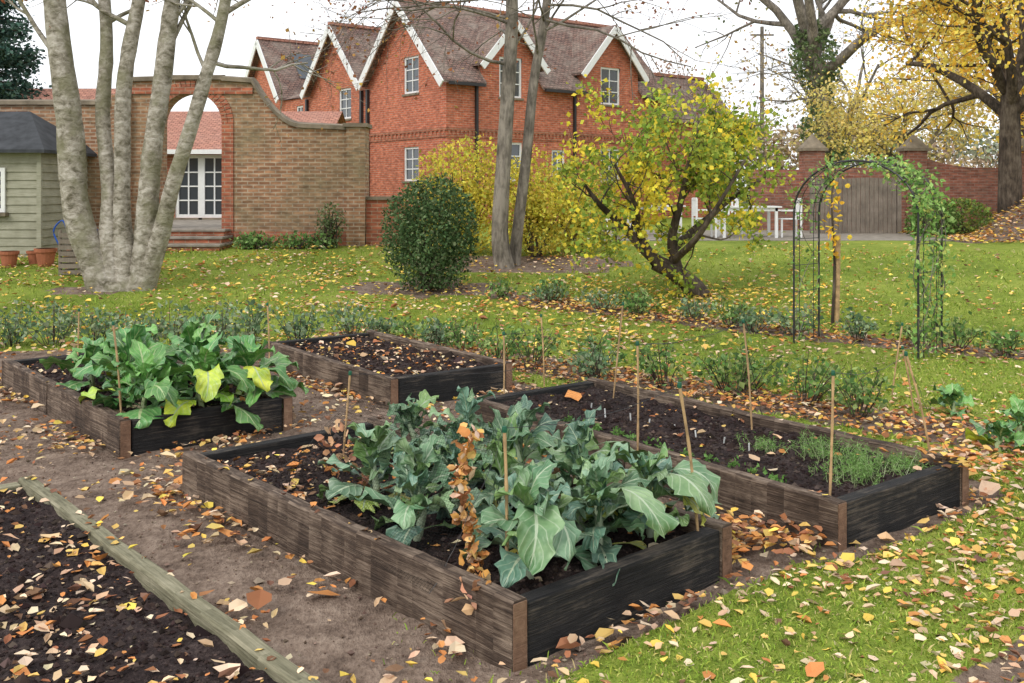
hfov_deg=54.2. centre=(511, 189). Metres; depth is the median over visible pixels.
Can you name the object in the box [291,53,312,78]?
skylights
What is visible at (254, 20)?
sky
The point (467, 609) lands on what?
snagged leaves
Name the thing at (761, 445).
carrot tops
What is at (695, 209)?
white garden chair
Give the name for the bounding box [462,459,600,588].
broccoli plant
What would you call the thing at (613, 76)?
window glass
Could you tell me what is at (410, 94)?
window sill
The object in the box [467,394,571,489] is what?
broccoli plant
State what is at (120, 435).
raised bed
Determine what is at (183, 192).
window glass
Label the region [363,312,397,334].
rose bush
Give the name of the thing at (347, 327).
rose bush
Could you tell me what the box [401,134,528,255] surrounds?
golden shrub
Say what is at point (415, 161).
window glass
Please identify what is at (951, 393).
young cabbage
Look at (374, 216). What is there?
brick wall
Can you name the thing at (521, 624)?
raised bed
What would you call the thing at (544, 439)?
broccoli plant
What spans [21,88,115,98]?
neighbour cottage
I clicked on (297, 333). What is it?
sage plant
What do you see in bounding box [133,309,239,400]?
cabbage plant
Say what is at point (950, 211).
shrub
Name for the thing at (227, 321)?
sage plant
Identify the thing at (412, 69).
window frame
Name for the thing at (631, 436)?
seedling plant
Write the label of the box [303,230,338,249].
border plant
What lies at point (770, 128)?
bare tree
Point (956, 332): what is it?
rose bush
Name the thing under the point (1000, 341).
rose bush
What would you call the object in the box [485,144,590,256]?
golden shrub
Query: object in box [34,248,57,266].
terracotta pot
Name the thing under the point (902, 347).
bamboo cane
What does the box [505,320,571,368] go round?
rose bush
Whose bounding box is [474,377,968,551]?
raised bed
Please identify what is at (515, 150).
window glass
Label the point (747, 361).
bamboo cane
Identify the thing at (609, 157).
window frame
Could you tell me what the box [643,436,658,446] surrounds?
seedling plant
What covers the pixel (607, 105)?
window sill
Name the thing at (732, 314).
rose bush
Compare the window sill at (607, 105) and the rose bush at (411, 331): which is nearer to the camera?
the rose bush at (411, 331)
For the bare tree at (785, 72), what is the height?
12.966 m
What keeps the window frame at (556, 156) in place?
attached to the brick walls at (433, 105)
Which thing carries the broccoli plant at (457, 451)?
on the raised bed at (521, 624)
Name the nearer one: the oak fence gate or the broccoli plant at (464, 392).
the broccoli plant at (464, 392)
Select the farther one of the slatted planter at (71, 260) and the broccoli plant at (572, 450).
the slatted planter at (71, 260)
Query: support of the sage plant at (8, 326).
on the ground at (310, 624)
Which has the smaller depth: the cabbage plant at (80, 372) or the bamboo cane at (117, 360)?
the bamboo cane at (117, 360)
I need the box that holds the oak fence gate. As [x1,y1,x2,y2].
[810,177,901,232]
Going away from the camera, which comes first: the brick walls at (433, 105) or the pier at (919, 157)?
the pier at (919, 157)
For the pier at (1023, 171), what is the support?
on the ground at (310, 624)
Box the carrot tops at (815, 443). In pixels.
[775,425,863,464]
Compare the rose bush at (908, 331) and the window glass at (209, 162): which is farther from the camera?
the window glass at (209, 162)
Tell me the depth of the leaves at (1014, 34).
31.50 m
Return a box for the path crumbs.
[0,379,1020,682]
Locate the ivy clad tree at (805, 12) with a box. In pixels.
[635,0,1017,167]
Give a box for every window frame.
[0,168,5,211]
[175,155,200,217]
[201,155,221,217]
[340,88,350,118]
[405,55,418,93]
[405,147,418,180]
[499,57,520,97]
[510,143,521,180]
[552,150,563,175]
[601,67,618,104]
[601,149,618,181]
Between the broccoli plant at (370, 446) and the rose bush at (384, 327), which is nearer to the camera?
the broccoli plant at (370, 446)
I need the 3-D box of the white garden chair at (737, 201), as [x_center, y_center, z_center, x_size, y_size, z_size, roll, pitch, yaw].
[5.200,0.644,23.800,0.480,0.920,0.480,0,0,0]
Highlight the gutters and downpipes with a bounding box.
[305,81,669,220]
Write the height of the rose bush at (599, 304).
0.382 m
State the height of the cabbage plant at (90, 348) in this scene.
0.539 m
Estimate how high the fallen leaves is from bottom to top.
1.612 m
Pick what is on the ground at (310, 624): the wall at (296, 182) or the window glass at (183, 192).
the wall at (296, 182)
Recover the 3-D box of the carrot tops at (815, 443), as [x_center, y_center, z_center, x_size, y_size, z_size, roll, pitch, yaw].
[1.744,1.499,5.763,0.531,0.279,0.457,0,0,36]
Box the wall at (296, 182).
[0,80,345,233]
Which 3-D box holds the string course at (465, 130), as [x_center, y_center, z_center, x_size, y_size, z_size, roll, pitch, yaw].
[-3.116,-1.860,41.298,9.840,0.320,16.040,0,0,-38]
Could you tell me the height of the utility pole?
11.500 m
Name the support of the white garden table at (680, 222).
on the paved terrace at (787, 235)
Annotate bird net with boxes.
[249,363,677,593]
[505,304,948,451]
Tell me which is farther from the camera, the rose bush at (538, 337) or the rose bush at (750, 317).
the rose bush at (750, 317)
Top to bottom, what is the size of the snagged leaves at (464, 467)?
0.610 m
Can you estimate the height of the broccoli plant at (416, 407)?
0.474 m
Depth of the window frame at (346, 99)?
37.43 m
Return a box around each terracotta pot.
[0,250,19,267]
[26,250,36,263]
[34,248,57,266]
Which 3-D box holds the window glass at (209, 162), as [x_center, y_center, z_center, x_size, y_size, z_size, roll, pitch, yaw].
[-8.050,-0.100,27.090,0.700,1.700,0.010,0,0,0]
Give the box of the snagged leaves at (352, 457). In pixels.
[342,453,369,489]
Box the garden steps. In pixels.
[166,227,233,250]
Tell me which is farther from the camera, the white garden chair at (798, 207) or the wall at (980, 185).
the wall at (980, 185)
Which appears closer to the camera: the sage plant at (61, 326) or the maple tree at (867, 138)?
the sage plant at (61, 326)
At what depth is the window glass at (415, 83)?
33.72 m
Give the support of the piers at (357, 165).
on the ground at (310, 624)
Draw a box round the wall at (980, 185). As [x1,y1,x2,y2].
[750,151,997,229]
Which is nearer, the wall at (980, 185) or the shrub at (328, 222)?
the shrub at (328, 222)
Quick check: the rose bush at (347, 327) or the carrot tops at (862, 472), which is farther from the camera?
the rose bush at (347, 327)
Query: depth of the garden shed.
17.99 m
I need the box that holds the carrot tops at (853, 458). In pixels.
[813,438,923,481]
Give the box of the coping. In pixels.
[0,75,345,129]
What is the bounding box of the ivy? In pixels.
[785,18,855,167]
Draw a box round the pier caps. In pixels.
[796,134,1023,151]
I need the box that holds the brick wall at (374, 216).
[233,200,403,245]
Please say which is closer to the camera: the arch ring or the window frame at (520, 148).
the arch ring
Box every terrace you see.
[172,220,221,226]
[602,230,971,241]
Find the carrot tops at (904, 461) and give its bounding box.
[874,449,933,472]
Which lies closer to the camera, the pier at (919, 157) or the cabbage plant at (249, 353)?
the cabbage plant at (249, 353)
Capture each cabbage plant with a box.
[39,336,125,392]
[70,323,196,408]
[73,324,176,398]
[92,339,218,428]
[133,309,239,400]
[147,331,263,430]
[160,316,227,387]
[195,334,308,407]
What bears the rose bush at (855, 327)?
on the ground at (310, 624)
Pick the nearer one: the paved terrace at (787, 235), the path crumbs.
the path crumbs
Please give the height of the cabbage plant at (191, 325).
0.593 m
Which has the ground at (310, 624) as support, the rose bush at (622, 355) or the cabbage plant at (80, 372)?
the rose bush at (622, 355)
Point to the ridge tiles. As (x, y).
(491, 11)
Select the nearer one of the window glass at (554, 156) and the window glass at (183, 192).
the window glass at (183, 192)
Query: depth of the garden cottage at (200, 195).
27.09 m
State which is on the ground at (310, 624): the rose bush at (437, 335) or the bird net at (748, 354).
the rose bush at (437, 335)
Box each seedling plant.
[564,411,572,421]
[593,422,601,430]
[611,426,623,435]
[623,431,636,440]
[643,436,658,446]
[679,448,693,456]
[704,450,719,461]
[727,455,745,467]
[747,463,766,474]
[768,473,787,482]
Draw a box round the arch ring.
[159,81,233,241]
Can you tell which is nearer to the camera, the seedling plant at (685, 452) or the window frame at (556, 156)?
the seedling plant at (685, 452)
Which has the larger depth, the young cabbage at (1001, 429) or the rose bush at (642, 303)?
the rose bush at (642, 303)
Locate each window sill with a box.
[402,92,418,96]
[600,104,621,106]
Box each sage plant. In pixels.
[0,300,42,347]
[11,297,86,347]
[56,302,140,343]
[116,309,173,342]
[147,300,214,344]
[176,298,251,338]
[215,296,276,346]
[270,302,326,339]
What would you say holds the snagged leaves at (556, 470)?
on the raised bed at (521, 624)
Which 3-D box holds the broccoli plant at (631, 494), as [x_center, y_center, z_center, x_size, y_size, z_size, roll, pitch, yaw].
[0.346,1.396,4.227,0.747,0.645,0.666,0,0,0]
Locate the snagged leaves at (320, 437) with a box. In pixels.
[314,416,353,477]
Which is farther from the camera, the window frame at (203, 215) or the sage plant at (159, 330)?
the window frame at (203, 215)
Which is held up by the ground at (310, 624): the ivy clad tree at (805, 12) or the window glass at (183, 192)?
the ivy clad tree at (805, 12)
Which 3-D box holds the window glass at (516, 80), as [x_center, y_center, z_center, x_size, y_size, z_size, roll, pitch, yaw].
[-0.097,-3.775,33.661,0.766,1.350,0.595,0,0,0]
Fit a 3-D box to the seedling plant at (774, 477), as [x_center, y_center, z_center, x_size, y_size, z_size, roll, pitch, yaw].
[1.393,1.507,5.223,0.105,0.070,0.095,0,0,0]
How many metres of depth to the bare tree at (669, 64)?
58.52 m
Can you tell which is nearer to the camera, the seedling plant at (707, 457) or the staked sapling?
the seedling plant at (707, 457)
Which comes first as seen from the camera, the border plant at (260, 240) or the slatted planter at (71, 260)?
the slatted planter at (71, 260)
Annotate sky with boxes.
[0,0,1017,188]
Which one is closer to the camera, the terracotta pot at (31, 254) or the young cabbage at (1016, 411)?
the young cabbage at (1016, 411)
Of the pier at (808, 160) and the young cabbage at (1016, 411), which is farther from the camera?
the pier at (808, 160)
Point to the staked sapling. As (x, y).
(835, 307)
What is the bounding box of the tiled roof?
[248,1,737,122]
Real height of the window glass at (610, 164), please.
1.200 m
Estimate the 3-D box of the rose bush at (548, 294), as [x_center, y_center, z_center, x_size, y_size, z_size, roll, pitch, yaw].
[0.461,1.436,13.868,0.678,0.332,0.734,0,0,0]
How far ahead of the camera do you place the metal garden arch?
10.26 m
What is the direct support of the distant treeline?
on the ground at (310, 624)
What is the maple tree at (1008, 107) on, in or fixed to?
on the ground at (310, 624)
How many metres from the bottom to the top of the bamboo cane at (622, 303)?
0.805 m
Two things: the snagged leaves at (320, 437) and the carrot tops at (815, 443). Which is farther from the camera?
the carrot tops at (815, 443)
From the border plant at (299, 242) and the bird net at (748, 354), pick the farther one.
the border plant at (299, 242)
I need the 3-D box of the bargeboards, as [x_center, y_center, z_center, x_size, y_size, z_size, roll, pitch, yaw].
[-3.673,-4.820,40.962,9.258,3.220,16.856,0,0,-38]
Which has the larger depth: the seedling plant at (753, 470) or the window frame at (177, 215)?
the window frame at (177, 215)
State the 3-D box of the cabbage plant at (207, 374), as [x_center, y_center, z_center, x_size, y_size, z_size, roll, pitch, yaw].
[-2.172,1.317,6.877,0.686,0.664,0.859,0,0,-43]
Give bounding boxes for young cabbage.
[927,383,973,419]
[965,419,1023,451]
[986,394,1023,432]
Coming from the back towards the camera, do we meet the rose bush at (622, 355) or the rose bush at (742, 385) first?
the rose bush at (622, 355)
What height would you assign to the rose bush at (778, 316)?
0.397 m
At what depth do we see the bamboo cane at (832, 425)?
4.91 m
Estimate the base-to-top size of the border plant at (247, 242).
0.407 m
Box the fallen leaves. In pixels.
[0,195,1023,682]
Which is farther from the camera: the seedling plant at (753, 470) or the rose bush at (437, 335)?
the rose bush at (437, 335)
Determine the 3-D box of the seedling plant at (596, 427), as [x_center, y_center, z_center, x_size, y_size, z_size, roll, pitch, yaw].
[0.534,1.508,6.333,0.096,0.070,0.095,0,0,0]
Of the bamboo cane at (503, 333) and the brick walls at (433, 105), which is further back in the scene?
the brick walls at (433, 105)
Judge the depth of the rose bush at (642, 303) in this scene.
12.84 m
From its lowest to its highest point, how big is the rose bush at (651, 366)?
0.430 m
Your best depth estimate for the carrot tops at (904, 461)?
5.44 m
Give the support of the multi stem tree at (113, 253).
on the ground at (310, 624)
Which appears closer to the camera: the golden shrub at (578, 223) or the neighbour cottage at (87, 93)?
the golden shrub at (578, 223)
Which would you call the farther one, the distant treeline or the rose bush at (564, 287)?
the distant treeline
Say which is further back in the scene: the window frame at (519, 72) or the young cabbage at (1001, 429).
the window frame at (519, 72)
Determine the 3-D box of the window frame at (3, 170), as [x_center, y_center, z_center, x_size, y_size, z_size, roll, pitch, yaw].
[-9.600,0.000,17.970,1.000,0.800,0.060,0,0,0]
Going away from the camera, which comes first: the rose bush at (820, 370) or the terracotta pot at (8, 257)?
the rose bush at (820, 370)
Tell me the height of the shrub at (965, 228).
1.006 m
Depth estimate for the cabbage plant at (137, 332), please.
7.08 m
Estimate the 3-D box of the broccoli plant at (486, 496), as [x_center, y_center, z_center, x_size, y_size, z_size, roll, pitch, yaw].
[-0.039,1.280,4.508,0.585,0.621,0.609,0,0,43]
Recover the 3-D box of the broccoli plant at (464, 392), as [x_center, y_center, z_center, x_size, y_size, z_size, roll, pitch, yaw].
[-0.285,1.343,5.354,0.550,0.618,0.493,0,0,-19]
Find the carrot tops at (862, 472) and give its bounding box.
[808,453,883,486]
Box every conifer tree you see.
[0,0,51,98]
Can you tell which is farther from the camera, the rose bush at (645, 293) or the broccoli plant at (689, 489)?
the rose bush at (645, 293)
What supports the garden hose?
on the ground at (310, 624)
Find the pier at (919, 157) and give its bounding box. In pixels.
[899,151,926,228]
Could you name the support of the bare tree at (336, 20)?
on the ground at (310, 624)
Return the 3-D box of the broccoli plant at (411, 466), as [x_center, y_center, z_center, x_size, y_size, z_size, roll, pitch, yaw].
[-0.377,1.349,4.437,0.496,0.532,0.657,0,0,-34]
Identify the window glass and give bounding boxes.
[179,158,197,213]
[205,158,221,213]
[342,90,350,116]
[407,58,418,91]
[407,149,418,178]
[500,59,518,95]
[510,145,518,178]
[553,152,561,171]
[601,69,616,102]
[601,151,615,179]
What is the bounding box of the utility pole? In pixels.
[750,26,773,169]
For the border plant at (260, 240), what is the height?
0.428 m
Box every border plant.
[230,231,266,248]
[233,230,279,249]
[267,230,317,249]
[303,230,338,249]
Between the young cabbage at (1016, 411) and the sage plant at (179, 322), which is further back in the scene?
the sage plant at (179, 322)
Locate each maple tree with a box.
[785,56,999,167]
[840,0,1023,214]
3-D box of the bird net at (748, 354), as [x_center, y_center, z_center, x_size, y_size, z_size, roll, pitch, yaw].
[1.070,1.166,6.306,1.263,0.683,2.891,0,0,-38]
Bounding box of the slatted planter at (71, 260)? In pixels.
[58,230,81,275]
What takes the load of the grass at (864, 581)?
on the ground at (310, 624)
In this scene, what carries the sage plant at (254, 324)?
on the ground at (310, 624)
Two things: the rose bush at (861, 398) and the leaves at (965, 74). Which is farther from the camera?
the leaves at (965, 74)
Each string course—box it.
[132,87,252,93]
[369,127,653,144]
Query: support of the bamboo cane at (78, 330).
on the raised bed at (120, 435)
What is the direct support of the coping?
on the wall at (296, 182)
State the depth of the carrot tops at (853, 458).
5.42 m
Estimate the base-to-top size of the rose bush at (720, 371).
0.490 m
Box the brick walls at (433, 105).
[254,16,734,223]
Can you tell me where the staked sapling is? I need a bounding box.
[817,157,851,324]
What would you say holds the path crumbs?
on the ground at (310, 624)
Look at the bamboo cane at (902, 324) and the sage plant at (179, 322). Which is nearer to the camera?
the bamboo cane at (902, 324)
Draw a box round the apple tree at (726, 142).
[544,56,800,299]
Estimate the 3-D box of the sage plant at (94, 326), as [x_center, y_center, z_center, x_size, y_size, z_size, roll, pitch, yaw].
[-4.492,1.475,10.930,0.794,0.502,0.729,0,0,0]
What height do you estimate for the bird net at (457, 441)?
0.700 m
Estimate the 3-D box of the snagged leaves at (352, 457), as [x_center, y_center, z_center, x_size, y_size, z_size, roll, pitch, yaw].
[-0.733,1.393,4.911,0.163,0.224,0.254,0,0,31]
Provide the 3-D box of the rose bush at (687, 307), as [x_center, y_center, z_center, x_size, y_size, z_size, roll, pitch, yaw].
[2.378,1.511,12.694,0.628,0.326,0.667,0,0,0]
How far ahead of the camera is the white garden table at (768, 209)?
22.64 m
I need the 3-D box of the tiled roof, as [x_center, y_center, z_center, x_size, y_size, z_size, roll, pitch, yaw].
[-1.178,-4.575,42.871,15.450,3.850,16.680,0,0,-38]
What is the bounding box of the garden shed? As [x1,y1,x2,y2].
[0,111,96,256]
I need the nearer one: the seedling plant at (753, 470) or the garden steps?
the seedling plant at (753, 470)
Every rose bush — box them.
[318,299,399,334]
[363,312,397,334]
[389,314,454,341]
[409,314,454,346]
[436,315,488,350]
[463,323,527,359]
[484,277,518,298]
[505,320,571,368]
[521,282,568,303]
[536,275,570,302]
[551,327,632,368]
[557,335,618,379]
[574,285,629,314]
[617,287,664,317]
[619,287,652,312]
[629,341,694,389]
[676,296,720,321]
[689,344,782,397]
[697,337,792,392]
[712,295,755,328]
[733,306,774,332]
[759,303,825,336]
[777,350,852,406]
[827,364,900,419]
[835,306,887,341]
[884,321,952,345]
[927,311,988,352]
[980,326,1023,358]
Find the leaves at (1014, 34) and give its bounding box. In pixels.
[840,0,1023,138]
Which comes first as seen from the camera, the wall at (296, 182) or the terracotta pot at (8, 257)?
the terracotta pot at (8, 257)
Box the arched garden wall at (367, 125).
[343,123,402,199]
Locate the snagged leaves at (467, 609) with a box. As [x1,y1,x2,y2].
[444,573,490,614]
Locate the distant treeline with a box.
[735,108,998,205]
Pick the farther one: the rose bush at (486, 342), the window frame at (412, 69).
the window frame at (412, 69)
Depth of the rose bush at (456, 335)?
10.35 m
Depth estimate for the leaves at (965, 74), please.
47.79 m
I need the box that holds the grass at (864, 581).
[0,247,1023,682]
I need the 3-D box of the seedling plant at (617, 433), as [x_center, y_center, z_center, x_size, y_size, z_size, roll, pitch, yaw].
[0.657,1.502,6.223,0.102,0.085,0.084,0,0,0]
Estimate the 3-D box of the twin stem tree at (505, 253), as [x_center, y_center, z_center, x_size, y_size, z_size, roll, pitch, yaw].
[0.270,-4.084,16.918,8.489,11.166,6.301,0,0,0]
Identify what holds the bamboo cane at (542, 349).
on the ground at (310, 624)
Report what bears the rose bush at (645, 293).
on the ground at (310, 624)
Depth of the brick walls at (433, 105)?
34.74 m
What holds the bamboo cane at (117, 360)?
on the raised bed at (120, 435)
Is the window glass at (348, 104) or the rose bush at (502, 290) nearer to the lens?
the rose bush at (502, 290)
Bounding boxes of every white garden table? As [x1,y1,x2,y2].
[626,205,685,235]
[717,206,781,237]
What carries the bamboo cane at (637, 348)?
on the raised bed at (845, 514)
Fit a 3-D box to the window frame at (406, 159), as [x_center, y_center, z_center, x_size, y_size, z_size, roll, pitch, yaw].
[-3.344,-0.875,33.725,0.628,1.150,0.788,0,0,0]
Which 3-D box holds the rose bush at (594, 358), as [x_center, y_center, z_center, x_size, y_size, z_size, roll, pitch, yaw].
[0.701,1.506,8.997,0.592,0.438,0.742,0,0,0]
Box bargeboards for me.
[244,1,648,103]
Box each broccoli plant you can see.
[317,420,418,513]
[349,434,461,545]
[386,389,448,467]
[409,418,499,515]
[426,406,572,545]
[428,385,513,476]
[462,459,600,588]
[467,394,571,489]
[509,441,679,586]
[533,407,647,520]
[537,421,617,549]
[582,442,720,542]
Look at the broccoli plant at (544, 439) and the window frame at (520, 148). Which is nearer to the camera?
the broccoli plant at (544, 439)
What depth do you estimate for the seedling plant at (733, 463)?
5.48 m
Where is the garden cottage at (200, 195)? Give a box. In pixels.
[167,111,345,219]
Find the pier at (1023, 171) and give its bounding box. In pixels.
[1022,151,1023,194]
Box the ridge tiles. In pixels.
[256,0,704,79]
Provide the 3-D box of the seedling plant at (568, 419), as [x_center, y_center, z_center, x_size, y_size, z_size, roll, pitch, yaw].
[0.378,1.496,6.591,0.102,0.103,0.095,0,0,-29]
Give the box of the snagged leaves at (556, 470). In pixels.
[552,467,574,498]
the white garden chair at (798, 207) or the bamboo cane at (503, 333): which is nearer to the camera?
the bamboo cane at (503, 333)
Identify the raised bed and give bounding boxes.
[0,476,320,682]
[2,353,292,459]
[182,417,731,671]
[263,329,511,408]
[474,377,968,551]
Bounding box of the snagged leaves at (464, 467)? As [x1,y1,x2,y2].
[447,422,490,577]
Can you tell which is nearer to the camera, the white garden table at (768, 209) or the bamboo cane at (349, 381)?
the bamboo cane at (349, 381)
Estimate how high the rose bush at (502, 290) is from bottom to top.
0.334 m
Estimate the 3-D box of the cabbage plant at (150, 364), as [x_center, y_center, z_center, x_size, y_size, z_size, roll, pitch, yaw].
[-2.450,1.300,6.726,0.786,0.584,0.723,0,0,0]
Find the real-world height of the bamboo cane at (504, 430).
0.669 m
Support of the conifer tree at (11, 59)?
on the ground at (310, 624)
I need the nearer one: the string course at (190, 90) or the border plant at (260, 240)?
the border plant at (260, 240)
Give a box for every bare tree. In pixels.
[270,0,492,41]
[575,14,712,75]
[666,66,801,165]
[705,0,949,158]
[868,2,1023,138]
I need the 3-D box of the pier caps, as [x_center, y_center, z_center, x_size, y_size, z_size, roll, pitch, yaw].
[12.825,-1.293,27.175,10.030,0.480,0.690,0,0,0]
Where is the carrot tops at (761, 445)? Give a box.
[734,431,783,453]
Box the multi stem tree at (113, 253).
[1,0,370,291]
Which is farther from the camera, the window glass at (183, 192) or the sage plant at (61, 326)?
the window glass at (183, 192)
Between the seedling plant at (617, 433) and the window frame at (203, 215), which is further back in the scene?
the window frame at (203, 215)
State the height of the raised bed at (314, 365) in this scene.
0.311 m
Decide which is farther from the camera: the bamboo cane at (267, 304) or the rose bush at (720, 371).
the bamboo cane at (267, 304)
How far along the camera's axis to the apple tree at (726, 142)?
14.09 m
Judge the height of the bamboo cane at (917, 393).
0.725 m
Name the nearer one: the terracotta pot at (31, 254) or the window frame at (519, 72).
the terracotta pot at (31, 254)
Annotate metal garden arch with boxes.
[784,144,959,359]
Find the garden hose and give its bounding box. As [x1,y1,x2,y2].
[53,220,97,243]
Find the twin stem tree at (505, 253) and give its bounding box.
[290,0,784,268]
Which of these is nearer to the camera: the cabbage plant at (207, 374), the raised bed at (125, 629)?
the raised bed at (125, 629)
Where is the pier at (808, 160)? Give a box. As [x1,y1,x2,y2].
[799,151,824,229]
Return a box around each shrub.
[311,202,348,248]
[377,172,480,292]
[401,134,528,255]
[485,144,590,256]
[533,159,616,252]
[903,201,962,235]
[934,197,994,234]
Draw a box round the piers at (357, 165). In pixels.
[112,94,368,245]
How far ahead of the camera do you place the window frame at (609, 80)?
36.48 m
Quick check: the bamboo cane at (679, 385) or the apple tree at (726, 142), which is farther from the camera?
the apple tree at (726, 142)
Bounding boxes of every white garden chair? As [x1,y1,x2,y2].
[692,198,716,237]
[721,198,742,235]
[778,198,801,236]
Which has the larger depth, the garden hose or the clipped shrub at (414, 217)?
the garden hose
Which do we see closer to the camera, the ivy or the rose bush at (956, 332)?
the rose bush at (956, 332)
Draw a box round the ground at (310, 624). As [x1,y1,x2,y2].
[0,192,1023,682]
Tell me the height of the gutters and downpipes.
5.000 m
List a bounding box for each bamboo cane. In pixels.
[76,308,79,367]
[112,321,121,412]
[266,303,269,357]
[343,371,351,451]
[502,332,504,393]
[502,426,508,551]
[540,314,544,386]
[613,302,623,397]
[636,341,638,449]
[677,382,698,530]
[742,319,752,429]
[829,370,834,495]
[891,322,903,395]
[901,346,914,422]
[904,351,930,452]

